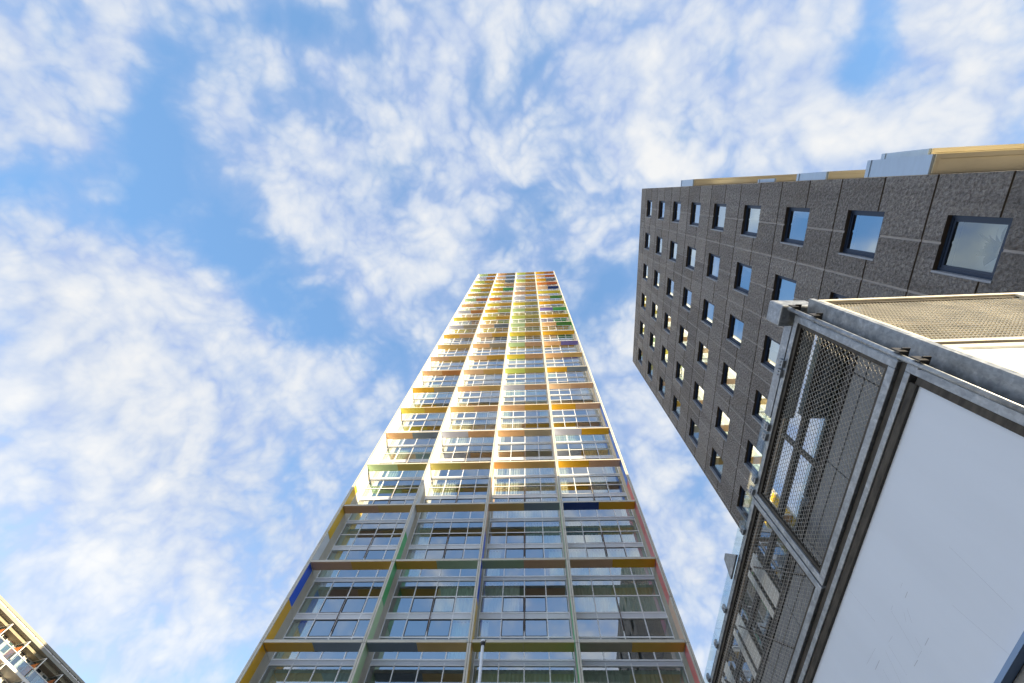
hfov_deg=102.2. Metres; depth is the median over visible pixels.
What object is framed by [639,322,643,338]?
window
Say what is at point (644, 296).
window
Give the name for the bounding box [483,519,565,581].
window
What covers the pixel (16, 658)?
window
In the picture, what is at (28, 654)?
apartment slab
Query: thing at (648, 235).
window
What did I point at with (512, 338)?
window
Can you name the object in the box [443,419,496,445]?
window
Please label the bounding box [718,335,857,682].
mesh panel
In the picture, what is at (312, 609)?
window
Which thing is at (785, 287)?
window
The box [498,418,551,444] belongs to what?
window
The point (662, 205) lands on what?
window
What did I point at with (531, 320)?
window
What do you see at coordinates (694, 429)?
window
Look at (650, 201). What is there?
window
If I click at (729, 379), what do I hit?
window
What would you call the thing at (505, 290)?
window
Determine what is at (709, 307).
window
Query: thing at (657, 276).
window
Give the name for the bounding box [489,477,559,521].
window
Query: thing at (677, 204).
window
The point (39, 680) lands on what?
door
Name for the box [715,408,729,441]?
window
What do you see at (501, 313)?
window
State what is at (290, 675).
window
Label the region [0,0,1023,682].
sky
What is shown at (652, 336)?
window
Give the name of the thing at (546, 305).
window
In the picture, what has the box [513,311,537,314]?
window
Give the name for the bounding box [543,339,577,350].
window
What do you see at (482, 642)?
street pole
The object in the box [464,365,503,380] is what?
window
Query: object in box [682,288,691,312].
window
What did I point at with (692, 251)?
window
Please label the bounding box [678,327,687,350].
window
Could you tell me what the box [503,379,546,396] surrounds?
window
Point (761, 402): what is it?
window
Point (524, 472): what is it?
window
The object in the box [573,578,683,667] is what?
window
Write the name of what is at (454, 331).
window
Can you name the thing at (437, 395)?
window
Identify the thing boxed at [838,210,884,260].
window
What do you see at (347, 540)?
window
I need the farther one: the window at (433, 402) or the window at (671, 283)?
the window at (433, 402)
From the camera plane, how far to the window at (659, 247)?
29.55 m
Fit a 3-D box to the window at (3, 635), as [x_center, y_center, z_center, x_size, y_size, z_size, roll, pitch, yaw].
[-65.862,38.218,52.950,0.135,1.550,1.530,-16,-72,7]
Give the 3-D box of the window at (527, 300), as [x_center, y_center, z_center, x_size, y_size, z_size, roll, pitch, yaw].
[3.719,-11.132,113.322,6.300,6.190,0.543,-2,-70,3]
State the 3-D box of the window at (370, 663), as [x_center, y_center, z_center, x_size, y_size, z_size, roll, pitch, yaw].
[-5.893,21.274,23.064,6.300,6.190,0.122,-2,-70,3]
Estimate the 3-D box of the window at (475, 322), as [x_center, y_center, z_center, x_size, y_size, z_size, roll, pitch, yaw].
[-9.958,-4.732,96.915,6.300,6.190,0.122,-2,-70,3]
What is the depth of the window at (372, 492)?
40.37 m
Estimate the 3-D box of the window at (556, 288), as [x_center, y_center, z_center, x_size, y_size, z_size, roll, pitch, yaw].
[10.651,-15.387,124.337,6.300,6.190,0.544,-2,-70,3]
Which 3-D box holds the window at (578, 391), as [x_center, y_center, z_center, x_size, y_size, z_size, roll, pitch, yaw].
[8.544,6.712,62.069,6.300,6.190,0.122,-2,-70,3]
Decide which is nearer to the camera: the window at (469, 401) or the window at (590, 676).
the window at (590, 676)
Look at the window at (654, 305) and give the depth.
31.09 m
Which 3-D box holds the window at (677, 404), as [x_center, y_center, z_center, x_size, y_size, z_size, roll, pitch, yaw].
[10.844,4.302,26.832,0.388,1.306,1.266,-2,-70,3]
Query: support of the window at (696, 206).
in the dark block
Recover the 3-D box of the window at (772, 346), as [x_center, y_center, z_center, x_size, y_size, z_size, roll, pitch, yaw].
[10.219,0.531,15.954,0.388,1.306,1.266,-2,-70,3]
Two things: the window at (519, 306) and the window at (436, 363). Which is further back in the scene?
the window at (519, 306)
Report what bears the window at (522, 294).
in the residential tower
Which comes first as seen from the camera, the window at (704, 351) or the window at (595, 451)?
the window at (704, 351)
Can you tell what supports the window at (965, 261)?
in the dark block
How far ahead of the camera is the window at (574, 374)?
66.47 m
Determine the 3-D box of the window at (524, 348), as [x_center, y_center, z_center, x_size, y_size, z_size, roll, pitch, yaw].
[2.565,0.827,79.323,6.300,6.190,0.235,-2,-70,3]
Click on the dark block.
(723, 263)
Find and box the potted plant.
[976,226,1007,265]
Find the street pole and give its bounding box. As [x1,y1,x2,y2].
[477,639,485,682]
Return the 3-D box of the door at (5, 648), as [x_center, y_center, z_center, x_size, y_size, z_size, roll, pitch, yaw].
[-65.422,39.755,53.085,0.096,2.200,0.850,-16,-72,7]
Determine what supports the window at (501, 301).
in the residential tower
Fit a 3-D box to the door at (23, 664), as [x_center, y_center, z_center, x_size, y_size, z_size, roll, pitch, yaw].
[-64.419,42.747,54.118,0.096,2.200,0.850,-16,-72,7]
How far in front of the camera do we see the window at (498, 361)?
72.66 m
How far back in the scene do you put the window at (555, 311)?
100.93 m
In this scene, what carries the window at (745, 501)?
in the dark block
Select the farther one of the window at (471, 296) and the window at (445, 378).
the window at (471, 296)
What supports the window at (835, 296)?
in the dark block
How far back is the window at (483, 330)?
89.58 m
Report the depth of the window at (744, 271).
18.10 m
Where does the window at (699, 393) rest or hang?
in the dark block
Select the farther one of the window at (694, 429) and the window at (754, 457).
the window at (694, 429)
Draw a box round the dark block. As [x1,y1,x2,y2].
[633,143,1023,528]
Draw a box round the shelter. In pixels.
[706,292,1023,682]
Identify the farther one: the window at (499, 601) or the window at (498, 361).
the window at (498, 361)
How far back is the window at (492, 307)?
107.52 m
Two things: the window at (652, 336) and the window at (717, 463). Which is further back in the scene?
the window at (652, 336)
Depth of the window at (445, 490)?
40.24 m
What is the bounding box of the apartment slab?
[0,595,84,682]
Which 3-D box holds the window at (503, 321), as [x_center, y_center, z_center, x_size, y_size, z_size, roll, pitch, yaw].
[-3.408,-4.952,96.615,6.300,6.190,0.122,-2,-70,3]
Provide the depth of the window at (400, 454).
46.28 m
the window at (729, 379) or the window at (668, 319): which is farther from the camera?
the window at (668, 319)
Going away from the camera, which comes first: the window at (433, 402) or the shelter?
the shelter
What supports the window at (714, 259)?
in the dark block
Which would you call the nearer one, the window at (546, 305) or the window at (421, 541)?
the window at (421, 541)
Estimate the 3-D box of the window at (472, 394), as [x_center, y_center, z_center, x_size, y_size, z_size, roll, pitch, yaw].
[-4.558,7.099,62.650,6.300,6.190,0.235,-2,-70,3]
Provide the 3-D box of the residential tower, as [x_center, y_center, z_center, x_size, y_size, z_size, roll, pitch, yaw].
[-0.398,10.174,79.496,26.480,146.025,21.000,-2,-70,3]
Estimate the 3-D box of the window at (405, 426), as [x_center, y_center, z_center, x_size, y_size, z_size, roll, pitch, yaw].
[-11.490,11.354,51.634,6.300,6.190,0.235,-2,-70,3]
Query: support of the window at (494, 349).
in the residential tower
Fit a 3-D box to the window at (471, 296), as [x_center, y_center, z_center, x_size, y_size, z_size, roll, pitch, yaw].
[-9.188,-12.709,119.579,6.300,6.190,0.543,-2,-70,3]
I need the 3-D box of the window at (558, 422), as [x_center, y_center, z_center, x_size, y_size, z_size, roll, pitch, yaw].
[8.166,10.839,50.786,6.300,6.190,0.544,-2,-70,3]
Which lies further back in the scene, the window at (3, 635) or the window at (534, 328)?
the window at (534, 328)
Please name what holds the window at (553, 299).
in the residential tower
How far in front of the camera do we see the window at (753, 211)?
17.29 m
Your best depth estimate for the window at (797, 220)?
14.45 m
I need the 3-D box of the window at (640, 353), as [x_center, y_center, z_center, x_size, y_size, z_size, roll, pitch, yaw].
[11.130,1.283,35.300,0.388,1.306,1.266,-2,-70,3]
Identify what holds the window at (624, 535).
in the residential tower
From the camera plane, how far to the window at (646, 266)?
33.11 m
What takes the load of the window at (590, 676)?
in the residential tower
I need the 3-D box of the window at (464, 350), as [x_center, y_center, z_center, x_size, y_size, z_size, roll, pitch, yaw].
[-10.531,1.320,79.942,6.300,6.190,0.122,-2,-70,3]
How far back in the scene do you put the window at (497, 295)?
119.26 m
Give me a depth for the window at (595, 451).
45.21 m
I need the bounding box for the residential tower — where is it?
[235,271,704,682]
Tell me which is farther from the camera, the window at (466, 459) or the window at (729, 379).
the window at (466, 459)
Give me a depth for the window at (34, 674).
55.06 m
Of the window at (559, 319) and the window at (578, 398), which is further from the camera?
the window at (559, 319)
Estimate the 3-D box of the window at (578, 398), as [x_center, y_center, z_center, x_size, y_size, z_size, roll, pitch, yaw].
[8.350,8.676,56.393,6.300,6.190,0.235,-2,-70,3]
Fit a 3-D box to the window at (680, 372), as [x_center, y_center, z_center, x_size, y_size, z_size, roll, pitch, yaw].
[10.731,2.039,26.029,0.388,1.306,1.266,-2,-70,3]
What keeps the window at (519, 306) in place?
in the residential tower
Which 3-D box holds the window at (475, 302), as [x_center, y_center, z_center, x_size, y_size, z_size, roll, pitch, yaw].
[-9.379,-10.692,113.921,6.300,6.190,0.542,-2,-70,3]
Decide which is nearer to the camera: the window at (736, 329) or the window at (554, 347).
the window at (736, 329)
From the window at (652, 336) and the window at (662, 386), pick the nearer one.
the window at (662, 386)
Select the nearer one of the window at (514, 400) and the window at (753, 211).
the window at (753, 211)
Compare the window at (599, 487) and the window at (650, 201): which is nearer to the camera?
the window at (650, 201)
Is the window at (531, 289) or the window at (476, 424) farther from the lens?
the window at (531, 289)
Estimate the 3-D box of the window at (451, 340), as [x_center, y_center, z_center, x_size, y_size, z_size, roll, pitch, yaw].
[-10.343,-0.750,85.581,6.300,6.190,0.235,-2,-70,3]
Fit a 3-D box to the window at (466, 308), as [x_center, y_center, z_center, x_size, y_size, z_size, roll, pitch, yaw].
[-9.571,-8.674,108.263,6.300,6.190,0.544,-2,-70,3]
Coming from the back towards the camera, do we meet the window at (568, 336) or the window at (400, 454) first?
the window at (568, 336)
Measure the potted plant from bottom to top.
1.044 m
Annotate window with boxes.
[0,632,8,644]
[7,649,25,665]
[25,666,41,682]
[259,663,351,682]
[268,579,378,666]
[314,521,401,582]
[346,478,418,523]
[364,663,444,682]
[369,579,474,666]
[370,445,432,480]
[388,419,442,447]
[398,520,481,581]
[403,398,450,420]
[414,381,456,399]
[417,477,487,522]
[423,366,462,381]
[432,354,466,366]
[432,444,491,479]
[438,343,470,354]
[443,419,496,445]
[444,333,472,343]
[450,328,476,333]
[451,398,498,419]
[455,320,479,324]
[458,380,501,398]
[459,313,481,316]
[463,307,484,309]
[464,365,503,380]
[466,301,486,303]
[469,296,488,297]
[469,352,504,365]
[472,663,576,682]
[473,342,506,353]
[473,578,574,666]
[477,332,506,342]
[480,327,508,332]
[483,319,509,323]
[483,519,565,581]
[486,312,510,315]
[488,306,510,308]
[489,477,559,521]
[490,300,511,302]
[492,295,512,297]
[493,290,512,292]
[495,443,555,478]
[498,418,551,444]
[501,396,548,418]
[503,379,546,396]
[505,364,544,379]
[507,351,543,364]
[508,340,541,351]
[510,331,540,341]
[511,326,539,331]
[512,318,538,322]
[513,305,537,307]
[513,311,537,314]
[514,299,536,301]
[515,289,535,291]
[515,294,536,296]
[537,288,557,290]
[538,293,559,295]
[539,298,561,300]
[539,304,563,307]
[540,310,565,313]
[540,315,567,321]
[542,325,570,330]
[542,330,573,339]
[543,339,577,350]
[545,350,581,363]
[546,363,586,378]
[548,377,592,395]
[550,395,599,417]
[553,416,608,443]
[557,441,619,477]
[560,475,634,520]
[565,518,654,580]
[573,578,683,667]
[583,663,689,682]
[638,349,642,365]
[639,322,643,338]
[641,294,645,310]
[642,264,647,281]
[644,233,649,250]
[647,200,651,217]
[647,362,652,380]
[649,333,654,351]
[651,303,656,321]
[653,271,659,289]
[655,237,661,255]
[658,201,664,220]
[658,378,664,398]
[661,347,667,367]
[663,313,670,334]
[666,278,673,299]
[670,241,676,262]
[672,397,680,420]
[673,202,680,223]
[675,363,683,386]
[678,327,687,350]
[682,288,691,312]
[685,247,695,271]
[688,420,698,447]
[689,202,700,226]
[692,382,703,411]
[697,343,708,370]
[701,300,713,328]
[706,254,719,281]
[709,450,722,482]
[711,204,725,231]
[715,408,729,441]
[720,364,735,397]
[726,315,743,348]
[733,263,751,295]
[736,488,751,521]
[740,205,760,237]
[743,442,761,475]
[751,391,770,431]
[760,336,779,372]
[774,275,796,299]
[780,207,809,246]
[833,293,859,311]
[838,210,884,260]
[931,215,1012,283]
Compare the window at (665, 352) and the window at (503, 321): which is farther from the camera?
the window at (503, 321)
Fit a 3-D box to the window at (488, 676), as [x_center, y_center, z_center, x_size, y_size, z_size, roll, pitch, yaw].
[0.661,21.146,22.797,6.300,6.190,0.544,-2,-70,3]
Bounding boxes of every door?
[0,640,14,655]
[16,657,31,671]
[34,673,47,682]
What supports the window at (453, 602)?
in the residential tower
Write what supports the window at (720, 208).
in the dark block
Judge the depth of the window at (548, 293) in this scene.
118.57 m
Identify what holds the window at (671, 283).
in the dark block
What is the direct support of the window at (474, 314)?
in the residential tower
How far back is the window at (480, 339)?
83.86 m
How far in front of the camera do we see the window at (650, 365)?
32.81 m
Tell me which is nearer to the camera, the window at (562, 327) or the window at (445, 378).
the window at (445, 378)
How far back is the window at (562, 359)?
72.08 m
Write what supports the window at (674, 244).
in the dark block
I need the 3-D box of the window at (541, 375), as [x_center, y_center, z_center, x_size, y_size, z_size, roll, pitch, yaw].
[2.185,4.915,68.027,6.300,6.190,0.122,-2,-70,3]
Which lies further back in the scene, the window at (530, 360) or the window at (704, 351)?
the window at (530, 360)

